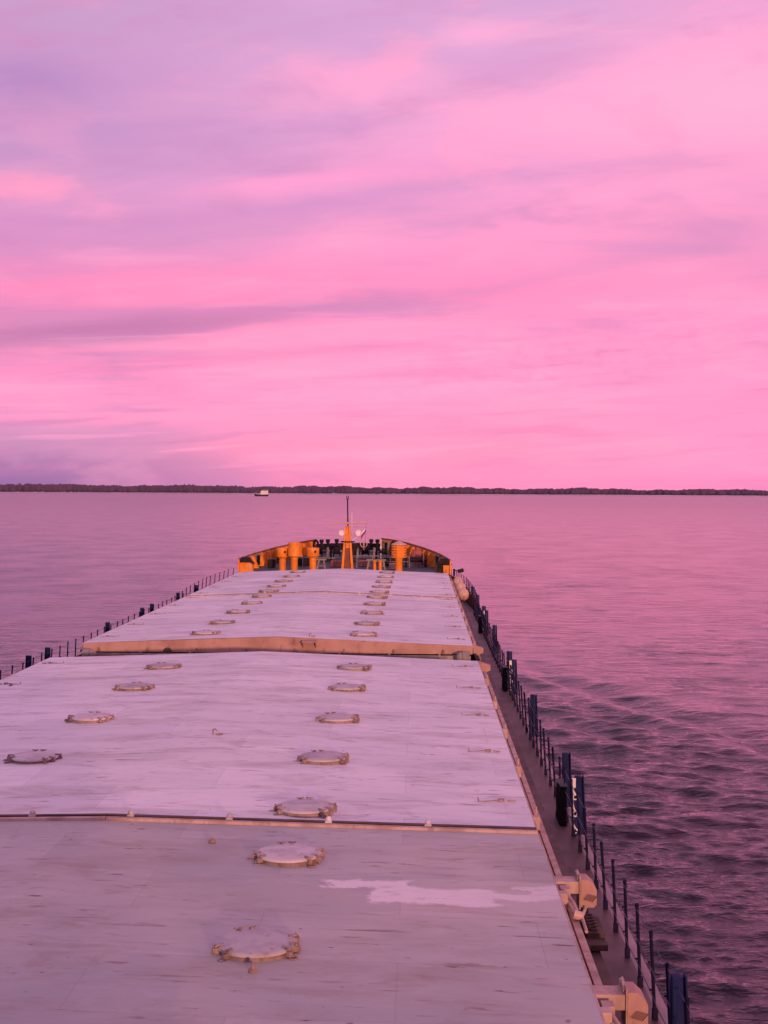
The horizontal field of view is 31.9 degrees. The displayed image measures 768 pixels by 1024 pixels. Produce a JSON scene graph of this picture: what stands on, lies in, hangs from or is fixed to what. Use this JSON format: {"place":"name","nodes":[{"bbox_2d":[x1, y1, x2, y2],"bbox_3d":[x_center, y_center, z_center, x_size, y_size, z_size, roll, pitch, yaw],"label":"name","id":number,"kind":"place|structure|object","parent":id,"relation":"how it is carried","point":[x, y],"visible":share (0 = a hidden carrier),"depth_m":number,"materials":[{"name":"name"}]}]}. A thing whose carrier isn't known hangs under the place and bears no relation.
{"place":"outdoors","nodes":[
{"label":"outdoors","id":0,"kind":"place"},
{"bbox_2d":[330,560,341,566],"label":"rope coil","id":1,"kind":"object","parent":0,"point":[333,563],"visible":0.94,"depth_m":84.81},
{"bbox_2d":[359,560,369,565],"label":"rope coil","id":2,"kind":"object","parent":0,"point":[363,563],"visible":0.72,"depth_m":85.14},
{"bbox_2d":[0,491,764,495],"bbox_3d":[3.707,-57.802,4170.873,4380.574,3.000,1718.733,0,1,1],"label":"shore","id":3,"kind":"structure","parent":0,"point":[382,493],"depth_m":3397.66,"materials":[{"name":"plant"}]},
{"bbox_2d":[0,483,767,495],"bbox_3d":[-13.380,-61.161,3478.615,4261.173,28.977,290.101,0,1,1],"label":"woods","id":4,"kind":"object","parent":3,"relation":"on","point":[144,488],"visible":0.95,"depth_m":3415.43,"materials":[{"name":"black plant"}]},
{"bbox_2d":[0,493,767,1023],"bbox_3d":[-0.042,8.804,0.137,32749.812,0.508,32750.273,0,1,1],"label":"water","id":5,"kind":"structure","parent":0,"point":[632,635],"depth_m":92.11,"materials":[{"name":"purple liquid"}]},
{"bbox_2d":[254,490,268,495],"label":"distant ship","id":6,"kind":"object","parent":5,"relation":"on","point":[264,492],"visible":0.99,"depth_m":2003.00,"materials":[{"name":"white paint"}]},
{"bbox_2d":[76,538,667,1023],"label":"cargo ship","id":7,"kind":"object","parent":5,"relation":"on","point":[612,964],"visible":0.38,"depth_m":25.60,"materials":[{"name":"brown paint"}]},
{"bbox_2d":[25,655,31,667],"bbox_3d":[-10.861,4.905,40.998,0.210,1.060,0.145,0,1,1],"label":"rail stay","id":8,"kind":"object","parent":7,"relation":"on","point":[29,663],"visible":0.44,"depth_m":40.92,"materials":[{"name":"blue paint"}]},
{"bbox_2d":[44,647,50,659],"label":"rail stay","id":9,"kind":"object","parent":7,"relation":"attached to","point":[47,653],"visible":0.44,"depth_m":43.02,"materials":[{"name":"blue paint"}]},
{"bbox_2d":[105,622,109,631],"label":"rail stay","id":10,"kind":"object","parent":7,"relation":"attached to","point":[107,628],"visible":0.42,"depth_m":51.33,"materials":[{"name":"blue paint"}]},
{"bbox_2d":[0,568,233,679],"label":"railing","id":11,"kind":"object","parent":7,"relation":"on","point":[51,651],"visible":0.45,"depth_m":52.22,"materials":[{"name":"metal"}]},
{"bbox_2d":[140,608,143,616],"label":"rail stay","id":12,"kind":"object","parent":7,"relation":"attached to","point":[141,611],"visible":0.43,"depth_m":57.71,"materials":[{"name":"blue paint"}]},
{"bbox_2d":[237,557,254,571],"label":"mooring housing","id":13,"kind":"object","parent":7,"relation":"attached to","point":[247,564],"visible":0.8,"depth_m":81.50,"materials":[{"name":"orange paint"}]},
{"bbox_2d":[0,651,539,833],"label":"hatch cover","id":14,"kind":"object","parent":7,"relation":"on","point":[264,738],"visible":1,"depth_m":25.47,"materials":[{"name":"metal"}]},
{"bbox_2d":[267,558,275,567],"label":"deck box","id":15,"kind":"object","parent":7,"relation":"on","point":[271,562],"visible":1,"depth_m":84.18,"materials":[{"name":"black paint"}]},
{"bbox_2d":[81,592,482,660],"bbox_3d":[-3.070,4.163,51.796,12.927,0.860,19.347,0,1,1],"label":"hatch cover","id":16,"kind":"object","parent":7,"relation":"on","point":[322,622],"visible":1,"depth_m":46.97,"materials":[{"name":"metal"}]},
{"bbox_2d":[277,547,287,570],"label":"ventilator","id":17,"kind":"object","parent":7,"relation":"on","point":[282,554],"visible":0.91,"depth_m":81.94,"materials":[{"name":"orange paint"}]},
{"bbox_2d":[288,542,300,569],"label":"ventilator","id":18,"kind":"object","parent":7,"relation":"on","point":[294,551],"visible":0.84,"depth_m":81.48,"materials":[{"name":"orange paint"}]},
{"bbox_2d":[298,557,308,565],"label":"deck box","id":19,"kind":"object","parent":7,"relation":"on","point":[305,561],"visible":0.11,"depth_m":85.52,"materials":[{"name":"green paint"}]},
{"bbox_2d":[0,820,611,1023],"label":"hatch cover","id":20,"kind":"object","parent":7,"relation":"on","point":[117,922],"visible":1,"depth_m":14.84,"materials":[{"name":"metal"}]},
{"bbox_2d":[306,547,318,569],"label":"ventilator","id":21,"kind":"object","parent":7,"relation":"on","point":[312,554],"visible":0.85,"depth_m":81.89,"materials":[{"name":"orange paint"}]},
{"bbox_2d":[287,557,337,567],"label":"guard rail","id":22,"kind":"object","parent":7,"relation":"on","point":[317,558],"visible":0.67,"depth_m":84.38,"materials":[{"name":"grey metal"}]},
{"bbox_2d":[316,559,325,568],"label":"trestle","id":23,"kind":"object","parent":7,"relation":"on","point":[318,565],"visible":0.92,"depth_m":83.29,"materials":[{"name":"grey metal"}]},
{"bbox_2d":[185,569,458,601],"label":"hatch cover","id":24,"kind":"object","parent":7,"relation":"on","point":[392,583],"visible":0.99,"depth_m":68.97,"materials":[{"name":"metal"}]},
{"bbox_2d":[330,545,335,563],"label":"gooseneck pipe","id":25,"kind":"object","parent":7,"relation":"on","point":[332,546],"visible":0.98,"depth_m":86.91,"materials":[{"name":"grey metal"}]},
{"bbox_2d":[330,496,366,568],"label":"foremast","id":26,"kind":"object","parent":7,"relation":"on","point":[347,556],"visible":1,"depth_m":82.60,"materials":[{"name":"orange metal"}]},
{"bbox_2d":[361,527,365,549],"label":"flag","id":27,"kind":"object","parent":26,"relation":"hanging from","point":[363,533],"visible":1,"depth_m":82.49,"materials":[{"name":"fabric"}]},
{"bbox_2d":[315,540,386,560],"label":"windlass","id":28,"kind":"object","parent":7,"relation":"on","point":[356,550],"visible":0.74,"depth_m":88.89,"materials":[{"name":"green paint"}]},
{"bbox_2d":[366,559,375,569],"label":"trestle","id":29,"kind":"object","parent":7,"relation":"on","point":[368,560],"visible":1,"depth_m":83.16,"materials":[{"name":"grey metal"}]},
{"bbox_2d":[373,560,381,569],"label":"bollard","id":30,"kind":"object","parent":7,"relation":"on","point":[374,564],"visible":0.85,"depth_m":82.51,"materials":[{"name":"orange metal"}]},
{"bbox_2d":[375,548,381,564],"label":"gooseneck pipe","id":31,"kind":"object","parent":7,"relation":"on","point":[376,551],"visible":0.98,"depth_m":86.23,"materials":[{"name":"grey metal"}]},
{"bbox_2d":[376,559,385,569],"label":"trestle","id":32,"kind":"object","parent":7,"relation":"on","point":[383,560],"visible":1,"depth_m":83.19,"materials":[{"name":"grey metal"}]},
{"bbox_2d":[356,555,409,567],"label":"guard rail","id":33,"kind":"object","parent":7,"relation":"on","point":[390,561],"visible":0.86,"depth_m":84.28,"materials":[{"name":"grey metal"}]},
{"bbox_2d":[384,557,402,565],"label":"deck box","id":34,"kind":"object","parent":7,"relation":"on","point":[388,559],"visible":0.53,"depth_m":85.38,"materials":[{"name":"green paint"}]},
{"bbox_2d":[391,541,406,570],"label":"ventilator","id":35,"kind":"object","parent":7,"relation":"on","point":[398,551],"visible":0.88,"depth_m":81.50,"materials":[{"name":"orange paint"}]},
{"bbox_2d":[405,554,426,566],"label":"mooring winch","id":36,"kind":"object","parent":7,"relation":"on","point":[416,559],"visible":0.85,"depth_m":85.05,"materials":[{"name":"black metal"}]},
{"bbox_2d":[412,547,423,564],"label":"mooring rope","id":37,"kind":"object","parent":7,"relation":"hanging from","point":[417,554],"visible":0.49,"depth_m":86.38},
{"bbox_2d":[435,558,451,574],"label":"mooring housing","id":38,"kind":"object","parent":7,"relation":"attached to","point":[442,564],"visible":0.89,"depth_m":81.14,"materials":[{"name":"orange paint"}]},
{"bbox_2d":[453,577,462,586],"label":"ball fender","id":39,"kind":"object","parent":7,"relation":"on","point":[456,580],"visible":0.54,"depth_m":75.78,"materials":[{"name":"paint"}]},
{"bbox_2d":[453,568,463,575],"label":"floodlight","id":40,"kind":"object","parent":7,"relation":"attached to","point":[460,570],"visible":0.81,"depth_m":80.76,"materials":[{"name":"black metal"}]},
{"bbox_2d":[455,582,465,592],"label":"ball fender","id":41,"kind":"object","parent":7,"relation":"on","point":[459,586],"visible":0.55,"depth_m":71.08,"materials":[{"name":"paint"}]},
{"bbox_2d":[458,588,468,600],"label":"ball fender","id":42,"kind":"object","parent":7,"relation":"on","point":[463,594],"visible":0.99,"depth_m":66.78,"materials":[{"name":"paint"}]},
{"bbox_2d":[478,615,481,632],"bbox_3d":[4.177,4.867,58.393,0.155,0.732,0.800,0,1,1],"label":"boarding locker","id":43,"kind":"object","parent":7,"relation":"on","point":[479,624],"visible":0.91,"depth_m":58.06,"materials":[{"name":"black paint"}]},
{"bbox_2d":[484,610,488,634],"bbox_3d":[4.352,4.720,57.380,0.315,1.060,0.151,0,1,-13],"label":"rail stay","id":44,"kind":"object","parent":7,"relation":"on","point":[486,614],"visible":0.5,"depth_m":57.33,"materials":[{"name":"blue paint"}]},
{"bbox_2d":[492,625,496,649],"bbox_3d":[4.217,4.819,51.006,0.210,1.060,0.145,0,1,1],"label":"rail stay","id":45,"kind":"object","parent":7,"relation":"attached to","point":[493,627],"visible":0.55,"depth_m":50.94,"materials":[{"name":"blue paint"}]},
{"bbox_2d":[502,665,507,690],"bbox_3d":[3.736,5.129,41.601,0.155,0.732,0.800,0,1,1],"label":"boarding locker","id":46,"kind":"object","parent":7,"relation":"on","point":[504,678],"visible":0.96,"depth_m":41.27,"materials":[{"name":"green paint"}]},
{"bbox_2d":[506,651,511,683],"bbox_3d":[3.999,4.949,42.709,0.210,1.060,0.145,0,1,1],"label":"rail stay","id":47,"kind":"object","parent":7,"relation":"attached to","point":[509,655],"visible":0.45,"depth_m":42.64,"materials":[{"name":"blue paint"}]},
{"bbox_2d":[509,659,517,694],"bbox_3d":[3.911,4.982,40.588,0.315,1.060,0.151,0,1,-13],"label":"rail stay","id":48,"kind":"object","parent":7,"relation":"on","point":[513,663],"visible":0.56,"depth_m":40.54,"materials":[{"name":"blue paint"}]},
{"bbox_2d":[530,694,537,736],"bbox_3d":[3.760,5.090,33.614,0.210,1.060,0.145,0,1,1],"label":"rail stay","id":49,"kind":"object","parent":7,"relation":"attached to","point":[533,699],"visible":0.69,"depth_m":33.55,"materials":[{"name":"blue paint"}]},
{"bbox_2d":[555,778,567,826],"bbox_3d":[3.301,5.388,25.009,0.155,0.732,0.800,0,1,1],"label":"boarding locker","id":50,"kind":"object","parent":7,"relation":"on","point":[561,802],"visible":1,"depth_m":24.68,"materials":[{"name":"black metal"}]},
{"bbox_2d":[562,752,571,807],"bbox_3d":[3.563,5.207,26.117,0.210,1.060,0.145,0,1,1],"label":"rail stay","id":51,"kind":"object","parent":7,"relation":"on","point":[566,760],"visible":0.62,"depth_m":26.06,"materials":[{"name":"blue paint"}]},
{"bbox_2d":[453,569,695,1023],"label":"railing","id":52,"kind":"object","parent":7,"relation":"on","point":[511,689],"visible":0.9,"depth_m":21.82,"materials":[{"name":"metal"}]},
{"bbox_2d":[571,775,584,835],"bbox_3d":[3.475,5.240,23.995,0.315,1.060,0.151,0,1,-13],"label":"rail stay","id":53,"kind":"object","parent":7,"relation":"on","point":[578,782],"visible":0.81,"depth_m":23.95,"materials":[{"name":"blue paint"}]},
{"bbox_2d":[553,869,607,950],"bbox_3d":[2.387,4.885,16.473,0.585,0.655,1.491,0,1,1],"label":"hatch hoist","id":54,"kind":"object","parent":7,"relation":"on","point":[581,886],"visible":0.93,"depth_m":16.78,"materials":[{"name":"beige metal"}]},
{"bbox_2d":[590,977,648,1023],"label":"hatch hoist","id":55,"kind":"object","parent":7,"relation":"on","point":[627,999],"visible":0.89,"depth_m":13.11,"materials":[{"name":"beige metal"}]},
{"bbox_2d":[670,973,687,1023],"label":"rail stay","id":56,"kind":"object","parent":7,"relation":"on","point":[677,1002],"visible":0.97,"depth_m":14.03,"materials":[{"name":"blue paint"}]},
{"bbox_2d":[0,0,767,490],"label":"sky","id":57,"kind":"structure","parent":0,"point":[507,244],"materials":[{"name":"pink"}]},
{"bbox_2d":[389,563,394,569],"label":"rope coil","id":58,"kind":"object","parent":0,"point":[392,566],"visible":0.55,"depth_m":83.22,"materials":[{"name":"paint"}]}
]}

